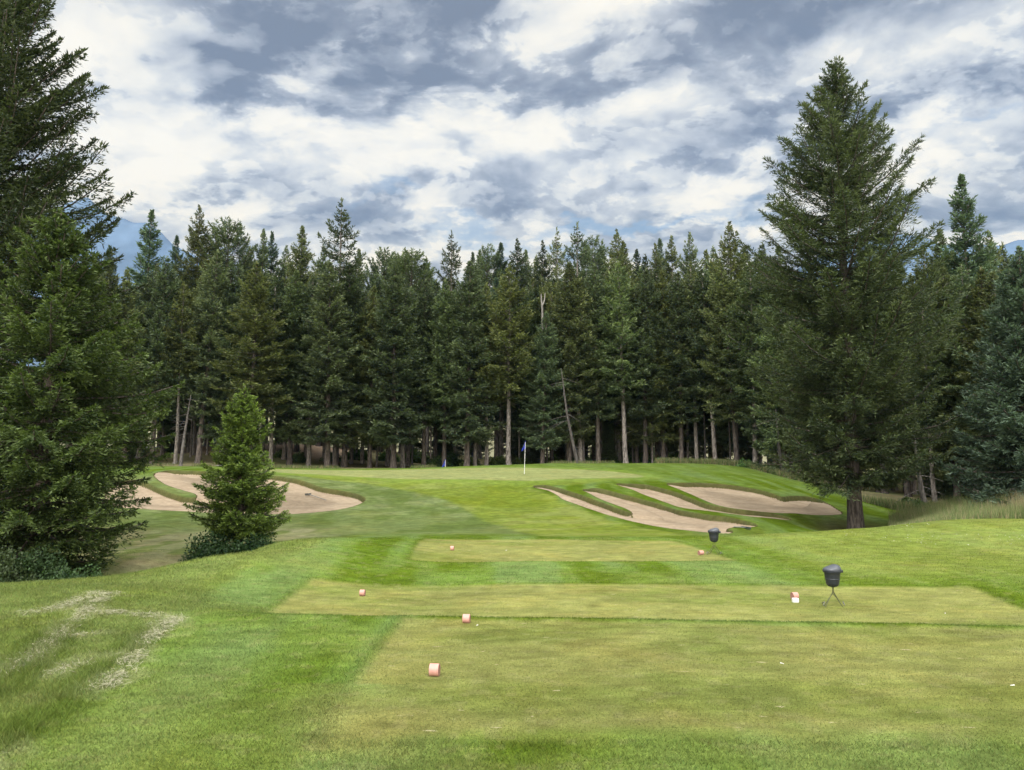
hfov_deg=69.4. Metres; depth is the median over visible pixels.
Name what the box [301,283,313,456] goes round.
spruce tree
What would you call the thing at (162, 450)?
fir tree
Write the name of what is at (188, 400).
spruce tree
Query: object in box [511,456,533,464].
shrub
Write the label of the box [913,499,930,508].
shrub
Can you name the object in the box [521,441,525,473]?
flagstick
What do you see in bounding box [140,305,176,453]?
fir tree
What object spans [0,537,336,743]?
rough grass
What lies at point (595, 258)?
pine tree
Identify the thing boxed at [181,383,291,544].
young fir tree
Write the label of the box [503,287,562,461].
fir tree
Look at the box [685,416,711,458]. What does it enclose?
young fir tree
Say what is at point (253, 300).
fir tree
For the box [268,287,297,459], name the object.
spruce tree
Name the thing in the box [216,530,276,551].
shrub
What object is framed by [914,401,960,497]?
young fir tree
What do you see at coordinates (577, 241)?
fir tree
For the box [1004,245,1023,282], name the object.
fir tree
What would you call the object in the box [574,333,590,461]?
spruce tree
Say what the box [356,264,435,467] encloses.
fir tree
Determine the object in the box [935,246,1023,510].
spruce tree
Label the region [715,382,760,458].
fir tree
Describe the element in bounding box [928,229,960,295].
fir tree
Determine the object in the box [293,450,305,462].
shrub
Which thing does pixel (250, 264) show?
fir tree
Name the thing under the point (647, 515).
sand bunker
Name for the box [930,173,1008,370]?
spruce tree
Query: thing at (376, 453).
spruce tree
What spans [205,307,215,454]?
pine tree
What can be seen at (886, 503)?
forest edge grass
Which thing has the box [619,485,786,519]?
sand bunker
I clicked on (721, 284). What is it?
fir tree
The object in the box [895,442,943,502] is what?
dead tree
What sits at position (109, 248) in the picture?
spruce tree
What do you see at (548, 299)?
pine tree
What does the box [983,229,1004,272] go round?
spruce tree
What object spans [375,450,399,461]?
shrub
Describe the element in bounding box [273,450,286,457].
shrub
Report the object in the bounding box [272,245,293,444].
fir tree
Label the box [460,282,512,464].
fir tree
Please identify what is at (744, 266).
fir tree
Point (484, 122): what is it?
sky
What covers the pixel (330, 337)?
fir tree
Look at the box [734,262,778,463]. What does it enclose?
fir tree
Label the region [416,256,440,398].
fir tree
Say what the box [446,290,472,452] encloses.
fir tree
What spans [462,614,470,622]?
tee marker
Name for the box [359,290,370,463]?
fir tree
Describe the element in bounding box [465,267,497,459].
fir tree
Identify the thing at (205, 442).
fir tree
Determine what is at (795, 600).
tee marker block
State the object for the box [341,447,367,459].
shrub
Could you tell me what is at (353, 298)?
fir tree
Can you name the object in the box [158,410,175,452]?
young fir tree
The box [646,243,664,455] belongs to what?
spruce tree
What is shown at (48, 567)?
shrub
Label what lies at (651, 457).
spruce tree
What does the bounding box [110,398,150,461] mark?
young fir tree
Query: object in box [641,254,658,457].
fir tree
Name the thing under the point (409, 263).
pine tree
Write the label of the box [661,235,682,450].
spruce tree
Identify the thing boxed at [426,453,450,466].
shrub
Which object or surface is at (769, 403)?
fir tree
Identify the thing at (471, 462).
shrub
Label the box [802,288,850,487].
fir tree
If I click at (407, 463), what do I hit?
fir tree
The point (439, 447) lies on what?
young fir tree
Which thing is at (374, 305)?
fir tree
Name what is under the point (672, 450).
young fir tree
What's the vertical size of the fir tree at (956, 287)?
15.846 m
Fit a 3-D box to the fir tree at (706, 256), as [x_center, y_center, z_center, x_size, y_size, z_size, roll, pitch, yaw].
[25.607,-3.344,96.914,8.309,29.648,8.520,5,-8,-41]
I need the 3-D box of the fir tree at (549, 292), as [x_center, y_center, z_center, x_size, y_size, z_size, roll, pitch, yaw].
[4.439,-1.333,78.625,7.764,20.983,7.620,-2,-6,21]
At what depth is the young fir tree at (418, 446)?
98.67 m
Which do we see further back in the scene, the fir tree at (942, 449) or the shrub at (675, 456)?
the shrub at (675, 456)
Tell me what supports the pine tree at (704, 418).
on the ground at (440, 505)
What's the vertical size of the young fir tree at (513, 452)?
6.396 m
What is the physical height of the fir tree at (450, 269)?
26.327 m
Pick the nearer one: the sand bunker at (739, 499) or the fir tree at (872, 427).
the sand bunker at (739, 499)
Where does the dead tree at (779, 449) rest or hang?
on the ground at (440, 505)
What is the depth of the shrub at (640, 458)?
78.09 m
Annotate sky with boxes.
[0,0,1023,300]
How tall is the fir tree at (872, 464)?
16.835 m
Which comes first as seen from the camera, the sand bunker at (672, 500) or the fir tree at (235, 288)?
the sand bunker at (672, 500)
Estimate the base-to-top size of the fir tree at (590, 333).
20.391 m
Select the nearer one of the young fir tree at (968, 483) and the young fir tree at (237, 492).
the young fir tree at (237, 492)
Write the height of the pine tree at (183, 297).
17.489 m
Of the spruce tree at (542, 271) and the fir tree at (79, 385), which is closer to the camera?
the fir tree at (79, 385)
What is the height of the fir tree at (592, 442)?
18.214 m
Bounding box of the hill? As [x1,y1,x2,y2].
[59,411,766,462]
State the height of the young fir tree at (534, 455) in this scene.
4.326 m
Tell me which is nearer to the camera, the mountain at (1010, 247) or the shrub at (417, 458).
the shrub at (417, 458)
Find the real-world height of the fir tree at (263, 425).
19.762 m
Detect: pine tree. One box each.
[156,417,159,451]
[159,282,205,463]
[192,215,261,435]
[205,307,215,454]
[274,393,276,453]
[364,246,407,451]
[376,282,430,467]
[378,246,440,452]
[378,252,419,453]
[456,294,493,465]
[470,243,505,302]
[498,324,507,456]
[510,329,533,463]
[530,282,563,462]
[544,302,554,462]
[572,235,612,307]
[594,308,603,458]
[677,383,690,458]
[696,345,708,457]
[725,367,737,459]
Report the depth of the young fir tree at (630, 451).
79.42 m
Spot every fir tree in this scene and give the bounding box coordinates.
[0,0,150,504]
[0,207,185,577]
[45,281,109,445]
[86,267,142,465]
[96,268,162,457]
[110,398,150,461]
[121,255,194,463]
[129,263,176,463]
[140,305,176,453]
[157,269,210,453]
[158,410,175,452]
[160,268,183,453]
[166,249,244,462]
[167,204,219,452]
[171,275,216,454]
[181,261,259,451]
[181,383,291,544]
[185,244,228,446]
[207,261,298,449]
[237,245,258,284]
[242,273,280,450]
[257,270,324,465]
[268,225,320,451]
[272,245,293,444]
[280,274,333,465]
[281,261,371,466]
[297,198,369,465]
[303,261,378,466]
[309,248,330,445]
[314,400,325,461]
[341,292,370,463]
[342,248,372,438]
[343,285,396,467]
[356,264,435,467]
[358,436,385,450]
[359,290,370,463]
[364,273,391,449]
[366,280,408,466]
[396,279,449,466]
[397,416,432,452]
[405,286,418,465]
[408,279,464,459]
[414,278,475,466]
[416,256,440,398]
[418,270,437,458]
[426,425,457,460]
[428,230,470,450]
[430,260,507,465]
[438,428,471,455]
[443,274,457,449]
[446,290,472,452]
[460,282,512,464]
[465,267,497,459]
[470,418,493,456]
[475,262,540,464]
[481,282,516,458]
[493,405,524,457]
[494,301,516,461]
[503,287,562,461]
[504,282,551,461]
[505,413,524,461]
[512,311,571,463]
[518,429,545,463]
[526,254,544,291]
[538,261,602,461]
[540,227,565,457]
[543,277,561,453]
[547,270,607,461]
[549,221,608,455]
[555,394,595,456]
[556,442,565,459]
[568,263,627,462]
[575,303,616,462]
[587,258,656,462]
[592,296,633,448]
[593,423,619,461]
[598,229,641,460]
[610,240,642,429]
[611,295,656,462]
[613,267,678,462]
[621,424,634,460]
[626,271,698,457]
[627,436,650,455]
[633,309,671,456]
[635,266,650,313]
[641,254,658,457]
[647,271,712,459]
[660,431,678,456]
[666,288,709,458]
[673,272,714,455]
[676,266,733,459]
[676,280,710,448]
[677,232,706,289]
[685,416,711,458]
[696,258,754,460]
[698,273,717,443]
[700,246,718,415]
[700,249,730,459]
[702,221,755,459]
[707,409,733,460]
[714,245,761,453]
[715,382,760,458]
[716,262,769,462]
[720,403,758,462]
[731,424,762,461]
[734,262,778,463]
[740,242,774,464]
[745,246,792,471]
[746,280,812,472]
[753,279,796,473]
[759,287,815,477]
[760,448,779,466]
[775,276,834,481]
[780,313,842,482]
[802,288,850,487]
[828,306,874,490]
[852,287,911,493]
[853,306,913,492]
[862,273,932,496]
[863,271,930,494]
[877,250,898,490]
[902,267,985,497]
[907,249,947,295]
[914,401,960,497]
[926,278,963,397]
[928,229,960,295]
[928,261,984,494]
[935,427,970,498]
[941,266,1003,494]
[952,416,1007,499]
[953,270,1022,491]
[972,245,997,275]
[989,329,1023,476]
[996,241,1011,274]
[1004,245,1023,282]
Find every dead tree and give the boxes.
[171,396,199,465]
[541,294,544,455]
[547,369,587,462]
[754,409,784,470]
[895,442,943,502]
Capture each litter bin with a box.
[707,528,722,554]
[822,564,844,606]
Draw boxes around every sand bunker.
[105,472,362,513]
[539,488,754,532]
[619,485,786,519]
[669,485,840,514]
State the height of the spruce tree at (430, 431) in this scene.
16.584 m
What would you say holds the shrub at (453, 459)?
on the ground at (440, 505)
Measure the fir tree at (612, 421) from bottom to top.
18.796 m
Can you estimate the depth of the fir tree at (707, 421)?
77.13 m
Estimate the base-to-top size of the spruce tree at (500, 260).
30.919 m
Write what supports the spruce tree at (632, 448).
on the ground at (440, 505)
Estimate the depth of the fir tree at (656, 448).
76.00 m
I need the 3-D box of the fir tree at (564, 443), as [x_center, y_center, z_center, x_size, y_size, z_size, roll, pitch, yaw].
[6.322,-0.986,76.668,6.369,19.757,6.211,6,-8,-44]
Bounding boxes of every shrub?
[0,544,74,582]
[0,545,40,582]
[43,563,103,579]
[178,550,201,561]
[182,530,265,560]
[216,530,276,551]
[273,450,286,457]
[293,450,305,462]
[319,452,340,461]
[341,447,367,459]
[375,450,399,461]
[400,447,429,462]
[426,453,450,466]
[446,450,463,466]
[459,457,481,465]
[483,455,505,464]
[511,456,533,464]
[545,452,562,462]
[585,451,591,461]
[607,456,622,462]
[628,448,654,462]
[668,452,686,459]
[737,457,754,467]
[899,496,919,501]
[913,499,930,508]
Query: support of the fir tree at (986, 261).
on the ground at (440, 505)
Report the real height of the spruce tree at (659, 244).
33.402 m
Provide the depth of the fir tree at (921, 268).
63.15 m
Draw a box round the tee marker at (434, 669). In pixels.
[429,663,439,675]
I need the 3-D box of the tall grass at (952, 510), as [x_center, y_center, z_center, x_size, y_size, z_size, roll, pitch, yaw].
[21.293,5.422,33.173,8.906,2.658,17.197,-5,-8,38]
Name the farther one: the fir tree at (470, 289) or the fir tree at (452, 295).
the fir tree at (452, 295)
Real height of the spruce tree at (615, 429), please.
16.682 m
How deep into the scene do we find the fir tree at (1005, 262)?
71.33 m
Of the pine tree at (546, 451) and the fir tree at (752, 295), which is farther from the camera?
the pine tree at (546, 451)
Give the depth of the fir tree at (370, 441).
69.52 m
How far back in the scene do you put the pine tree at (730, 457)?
72.12 m
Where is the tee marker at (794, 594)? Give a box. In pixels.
[790,592,798,598]
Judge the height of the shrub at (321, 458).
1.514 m
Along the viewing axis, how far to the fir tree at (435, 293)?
74.53 m
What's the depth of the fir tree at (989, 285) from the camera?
44.86 m
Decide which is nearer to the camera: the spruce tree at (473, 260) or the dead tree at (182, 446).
the dead tree at (182, 446)
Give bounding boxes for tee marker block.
[792,598,798,602]
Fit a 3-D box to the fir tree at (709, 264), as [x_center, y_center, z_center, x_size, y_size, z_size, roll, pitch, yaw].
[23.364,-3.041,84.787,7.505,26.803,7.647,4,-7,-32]
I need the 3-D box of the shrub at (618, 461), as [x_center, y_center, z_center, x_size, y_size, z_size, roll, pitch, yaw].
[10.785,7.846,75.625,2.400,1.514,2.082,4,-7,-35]
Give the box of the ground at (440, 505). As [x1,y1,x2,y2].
[0,443,1023,769]
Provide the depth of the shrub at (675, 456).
77.47 m
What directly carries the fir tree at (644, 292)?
on the ground at (440, 505)
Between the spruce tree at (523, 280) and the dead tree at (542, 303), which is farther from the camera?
the spruce tree at (523, 280)
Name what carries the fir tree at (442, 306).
on the ground at (440, 505)
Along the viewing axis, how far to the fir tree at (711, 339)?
77.50 m
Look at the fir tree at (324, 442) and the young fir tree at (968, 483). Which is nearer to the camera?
the young fir tree at (968, 483)
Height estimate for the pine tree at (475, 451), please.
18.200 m
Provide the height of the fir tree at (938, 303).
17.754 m
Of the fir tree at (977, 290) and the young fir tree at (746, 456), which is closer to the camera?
the fir tree at (977, 290)
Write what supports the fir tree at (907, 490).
on the ground at (440, 505)
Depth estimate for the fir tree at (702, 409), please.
86.86 m
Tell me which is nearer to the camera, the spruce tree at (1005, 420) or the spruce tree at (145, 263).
the spruce tree at (1005, 420)
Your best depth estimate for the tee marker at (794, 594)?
13.19 m
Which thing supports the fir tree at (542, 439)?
on the ground at (440, 505)
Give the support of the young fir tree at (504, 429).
on the ground at (440, 505)
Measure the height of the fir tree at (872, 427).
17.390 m
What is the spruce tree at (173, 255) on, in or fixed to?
on the ground at (440, 505)
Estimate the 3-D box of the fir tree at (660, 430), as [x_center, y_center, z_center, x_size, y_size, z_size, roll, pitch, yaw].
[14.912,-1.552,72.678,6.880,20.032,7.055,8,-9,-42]
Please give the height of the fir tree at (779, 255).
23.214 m
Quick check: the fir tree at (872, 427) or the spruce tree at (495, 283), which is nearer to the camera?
the fir tree at (872, 427)
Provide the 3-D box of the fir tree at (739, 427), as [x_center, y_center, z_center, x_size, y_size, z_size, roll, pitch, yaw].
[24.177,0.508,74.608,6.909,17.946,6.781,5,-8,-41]
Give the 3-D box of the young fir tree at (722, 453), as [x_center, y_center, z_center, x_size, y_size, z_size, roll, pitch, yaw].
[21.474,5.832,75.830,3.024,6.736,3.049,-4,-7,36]
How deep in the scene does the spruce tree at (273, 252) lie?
87.95 m
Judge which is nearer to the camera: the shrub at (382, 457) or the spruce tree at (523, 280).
the shrub at (382, 457)
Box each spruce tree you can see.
[102,245,118,284]
[124,209,166,334]
[161,235,184,432]
[182,303,205,456]
[246,229,275,445]
[251,282,294,464]
[265,231,283,442]
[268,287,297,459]
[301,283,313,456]
[375,374,383,466]
[409,288,416,465]
[421,320,436,460]
[465,252,482,456]
[472,251,489,458]
[481,277,515,457]
[488,242,513,455]
[504,238,529,451]
[519,249,532,402]
[525,278,540,459]
[530,240,552,449]
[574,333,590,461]
[613,380,621,455]
[627,310,633,462]
[631,249,654,425]
[640,333,660,462]
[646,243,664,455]
[646,268,666,457]
[652,238,670,417]
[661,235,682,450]
[672,261,715,459]
[732,55,978,528]
[896,278,959,501]
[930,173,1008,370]
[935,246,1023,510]
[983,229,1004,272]
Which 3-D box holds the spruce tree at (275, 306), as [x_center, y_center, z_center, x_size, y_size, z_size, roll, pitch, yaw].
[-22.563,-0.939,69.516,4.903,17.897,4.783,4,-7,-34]
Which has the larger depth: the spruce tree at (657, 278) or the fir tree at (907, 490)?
the spruce tree at (657, 278)
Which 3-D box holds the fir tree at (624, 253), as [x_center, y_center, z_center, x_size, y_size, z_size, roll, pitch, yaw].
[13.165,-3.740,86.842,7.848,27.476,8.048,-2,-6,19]
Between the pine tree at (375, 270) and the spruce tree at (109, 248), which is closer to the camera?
the spruce tree at (109, 248)
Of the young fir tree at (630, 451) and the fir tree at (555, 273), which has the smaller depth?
the young fir tree at (630, 451)
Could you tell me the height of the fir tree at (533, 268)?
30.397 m
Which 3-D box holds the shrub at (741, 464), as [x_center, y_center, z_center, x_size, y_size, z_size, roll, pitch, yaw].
[19.784,6.694,62.609,1.920,1.212,1.666,-5,-8,38]
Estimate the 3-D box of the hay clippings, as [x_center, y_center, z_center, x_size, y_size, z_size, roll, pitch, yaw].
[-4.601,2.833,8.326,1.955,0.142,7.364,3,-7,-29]
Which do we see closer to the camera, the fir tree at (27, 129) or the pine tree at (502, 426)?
the fir tree at (27, 129)
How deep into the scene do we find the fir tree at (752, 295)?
65.33 m
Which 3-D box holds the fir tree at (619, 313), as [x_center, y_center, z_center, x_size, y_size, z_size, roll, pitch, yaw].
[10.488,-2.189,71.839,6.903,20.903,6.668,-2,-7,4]
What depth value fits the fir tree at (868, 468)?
57.27 m
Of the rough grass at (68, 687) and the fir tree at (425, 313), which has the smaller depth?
the rough grass at (68, 687)
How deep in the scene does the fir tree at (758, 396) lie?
61.76 m
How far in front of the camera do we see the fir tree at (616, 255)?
77.12 m
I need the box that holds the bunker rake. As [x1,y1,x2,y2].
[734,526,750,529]
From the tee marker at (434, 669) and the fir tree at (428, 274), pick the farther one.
the fir tree at (428, 274)
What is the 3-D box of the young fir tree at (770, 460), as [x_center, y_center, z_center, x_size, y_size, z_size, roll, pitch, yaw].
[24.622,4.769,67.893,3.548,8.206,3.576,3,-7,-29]
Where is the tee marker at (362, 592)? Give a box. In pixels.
[359,590,365,595]
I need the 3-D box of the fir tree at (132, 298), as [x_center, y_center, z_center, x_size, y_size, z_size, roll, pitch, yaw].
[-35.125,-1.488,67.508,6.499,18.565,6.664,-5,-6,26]
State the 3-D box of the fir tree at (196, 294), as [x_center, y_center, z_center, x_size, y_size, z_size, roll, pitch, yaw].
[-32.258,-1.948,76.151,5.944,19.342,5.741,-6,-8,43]
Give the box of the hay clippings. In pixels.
[2,590,186,756]
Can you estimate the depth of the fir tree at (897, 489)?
61.25 m
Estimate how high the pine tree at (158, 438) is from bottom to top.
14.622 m
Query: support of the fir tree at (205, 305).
on the ground at (440, 505)
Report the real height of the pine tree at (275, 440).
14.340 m
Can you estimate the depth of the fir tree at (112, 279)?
66.75 m
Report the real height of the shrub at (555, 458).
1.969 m
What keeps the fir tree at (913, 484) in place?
on the ground at (440, 505)
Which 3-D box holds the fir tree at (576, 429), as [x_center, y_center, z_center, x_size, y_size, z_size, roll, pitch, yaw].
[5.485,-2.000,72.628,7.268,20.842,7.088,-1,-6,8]
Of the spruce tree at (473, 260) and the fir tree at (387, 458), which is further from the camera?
the spruce tree at (473, 260)
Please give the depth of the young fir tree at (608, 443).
75.30 m
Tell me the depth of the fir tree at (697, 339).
70.14 m
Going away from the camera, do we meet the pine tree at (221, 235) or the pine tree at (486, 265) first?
the pine tree at (221, 235)
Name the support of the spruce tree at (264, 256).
on the ground at (440, 505)
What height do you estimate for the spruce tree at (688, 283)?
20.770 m
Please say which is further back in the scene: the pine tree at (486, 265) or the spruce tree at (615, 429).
the pine tree at (486, 265)
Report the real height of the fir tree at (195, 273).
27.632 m
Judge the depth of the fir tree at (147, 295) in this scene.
69.73 m
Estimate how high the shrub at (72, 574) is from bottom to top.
1.051 m
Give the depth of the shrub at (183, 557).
22.42 m
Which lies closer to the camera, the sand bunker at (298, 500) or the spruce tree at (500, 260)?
the sand bunker at (298, 500)
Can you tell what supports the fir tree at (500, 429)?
on the ground at (440, 505)
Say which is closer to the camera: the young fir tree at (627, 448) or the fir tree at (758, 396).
the fir tree at (758, 396)
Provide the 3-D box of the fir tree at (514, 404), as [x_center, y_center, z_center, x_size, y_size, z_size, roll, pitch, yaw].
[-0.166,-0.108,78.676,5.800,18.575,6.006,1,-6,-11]
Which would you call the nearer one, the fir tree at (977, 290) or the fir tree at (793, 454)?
the fir tree at (977, 290)
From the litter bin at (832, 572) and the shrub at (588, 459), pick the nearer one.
the litter bin at (832, 572)
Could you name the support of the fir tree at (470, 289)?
on the ground at (440, 505)
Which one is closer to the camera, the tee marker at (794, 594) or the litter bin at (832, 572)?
the litter bin at (832, 572)
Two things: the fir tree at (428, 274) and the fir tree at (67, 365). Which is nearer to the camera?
the fir tree at (67, 365)
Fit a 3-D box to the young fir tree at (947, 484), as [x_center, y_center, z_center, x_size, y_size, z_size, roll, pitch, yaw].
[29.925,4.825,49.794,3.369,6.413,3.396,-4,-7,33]
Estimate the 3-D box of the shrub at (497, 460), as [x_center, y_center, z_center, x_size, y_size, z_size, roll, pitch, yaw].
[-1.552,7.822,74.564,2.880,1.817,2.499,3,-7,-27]
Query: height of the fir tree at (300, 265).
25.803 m
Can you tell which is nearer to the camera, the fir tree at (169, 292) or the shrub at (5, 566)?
the shrub at (5, 566)
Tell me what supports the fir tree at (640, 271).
on the ground at (440, 505)
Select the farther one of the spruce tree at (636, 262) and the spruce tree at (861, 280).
the spruce tree at (636, 262)
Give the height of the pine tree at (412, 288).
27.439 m
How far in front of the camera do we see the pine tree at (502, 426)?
75.86 m
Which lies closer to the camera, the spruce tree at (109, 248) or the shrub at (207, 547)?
the shrub at (207, 547)
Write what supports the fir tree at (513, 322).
on the ground at (440, 505)
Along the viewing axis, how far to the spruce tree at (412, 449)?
77.52 m
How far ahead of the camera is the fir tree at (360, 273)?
91.58 m
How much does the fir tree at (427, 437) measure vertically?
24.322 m
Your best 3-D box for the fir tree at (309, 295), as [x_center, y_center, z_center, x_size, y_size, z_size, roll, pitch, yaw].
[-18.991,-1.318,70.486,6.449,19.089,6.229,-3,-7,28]
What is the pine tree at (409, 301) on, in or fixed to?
on the ground at (440, 505)
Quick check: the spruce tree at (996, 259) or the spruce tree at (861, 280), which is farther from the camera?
the spruce tree at (996, 259)
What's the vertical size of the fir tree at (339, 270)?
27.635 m
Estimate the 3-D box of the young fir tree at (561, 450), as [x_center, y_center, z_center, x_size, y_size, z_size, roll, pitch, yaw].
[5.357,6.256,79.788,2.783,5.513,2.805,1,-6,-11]
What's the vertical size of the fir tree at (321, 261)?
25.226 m
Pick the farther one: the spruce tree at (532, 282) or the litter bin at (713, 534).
the spruce tree at (532, 282)
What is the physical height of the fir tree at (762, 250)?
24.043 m
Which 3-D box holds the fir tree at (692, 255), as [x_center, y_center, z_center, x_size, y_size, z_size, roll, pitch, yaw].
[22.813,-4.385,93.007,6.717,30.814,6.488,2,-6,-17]
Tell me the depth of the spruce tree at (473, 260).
106.51 m
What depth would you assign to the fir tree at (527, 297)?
73.85 m
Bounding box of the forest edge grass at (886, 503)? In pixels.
[134,456,955,511]
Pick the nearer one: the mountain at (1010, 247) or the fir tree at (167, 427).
the fir tree at (167, 427)
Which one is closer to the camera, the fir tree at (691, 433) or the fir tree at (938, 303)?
the fir tree at (938, 303)
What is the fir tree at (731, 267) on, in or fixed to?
on the ground at (440, 505)
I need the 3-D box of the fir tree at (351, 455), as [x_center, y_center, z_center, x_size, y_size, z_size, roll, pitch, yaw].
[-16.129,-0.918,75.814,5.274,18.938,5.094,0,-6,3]
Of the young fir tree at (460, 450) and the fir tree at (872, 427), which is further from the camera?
the young fir tree at (460, 450)
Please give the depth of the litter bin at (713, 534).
19.36 m
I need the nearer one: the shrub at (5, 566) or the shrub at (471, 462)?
the shrub at (5, 566)
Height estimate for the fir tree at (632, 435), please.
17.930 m
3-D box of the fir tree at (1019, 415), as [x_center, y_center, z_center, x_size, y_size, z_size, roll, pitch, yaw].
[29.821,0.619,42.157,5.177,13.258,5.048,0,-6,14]
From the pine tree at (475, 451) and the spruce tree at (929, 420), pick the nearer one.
the spruce tree at (929, 420)
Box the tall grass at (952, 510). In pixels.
[886,486,1023,525]
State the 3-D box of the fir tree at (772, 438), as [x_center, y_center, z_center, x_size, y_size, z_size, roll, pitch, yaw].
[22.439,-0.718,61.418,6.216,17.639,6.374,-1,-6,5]
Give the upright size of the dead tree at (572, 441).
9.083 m
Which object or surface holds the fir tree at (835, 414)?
on the ground at (440, 505)
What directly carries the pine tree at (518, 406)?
on the ground at (440, 505)
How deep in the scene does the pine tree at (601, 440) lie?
75.50 m
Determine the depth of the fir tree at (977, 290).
45.45 m
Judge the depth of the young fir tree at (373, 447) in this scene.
105.94 m
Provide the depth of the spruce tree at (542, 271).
95.84 m
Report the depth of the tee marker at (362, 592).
13.49 m
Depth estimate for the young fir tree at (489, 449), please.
112.58 m
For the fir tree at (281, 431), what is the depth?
69.63 m
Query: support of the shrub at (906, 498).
on the ground at (440, 505)
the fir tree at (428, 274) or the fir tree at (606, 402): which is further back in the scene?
the fir tree at (428, 274)
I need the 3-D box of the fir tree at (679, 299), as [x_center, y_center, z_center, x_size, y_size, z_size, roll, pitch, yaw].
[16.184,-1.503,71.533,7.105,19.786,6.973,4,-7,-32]
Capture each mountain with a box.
[0,197,200,366]
[725,234,1023,297]
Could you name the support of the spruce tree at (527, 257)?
on the ground at (440, 505)
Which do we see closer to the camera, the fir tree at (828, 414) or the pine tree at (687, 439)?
the fir tree at (828, 414)
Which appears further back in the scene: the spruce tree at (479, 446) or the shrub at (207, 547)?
the spruce tree at (479, 446)

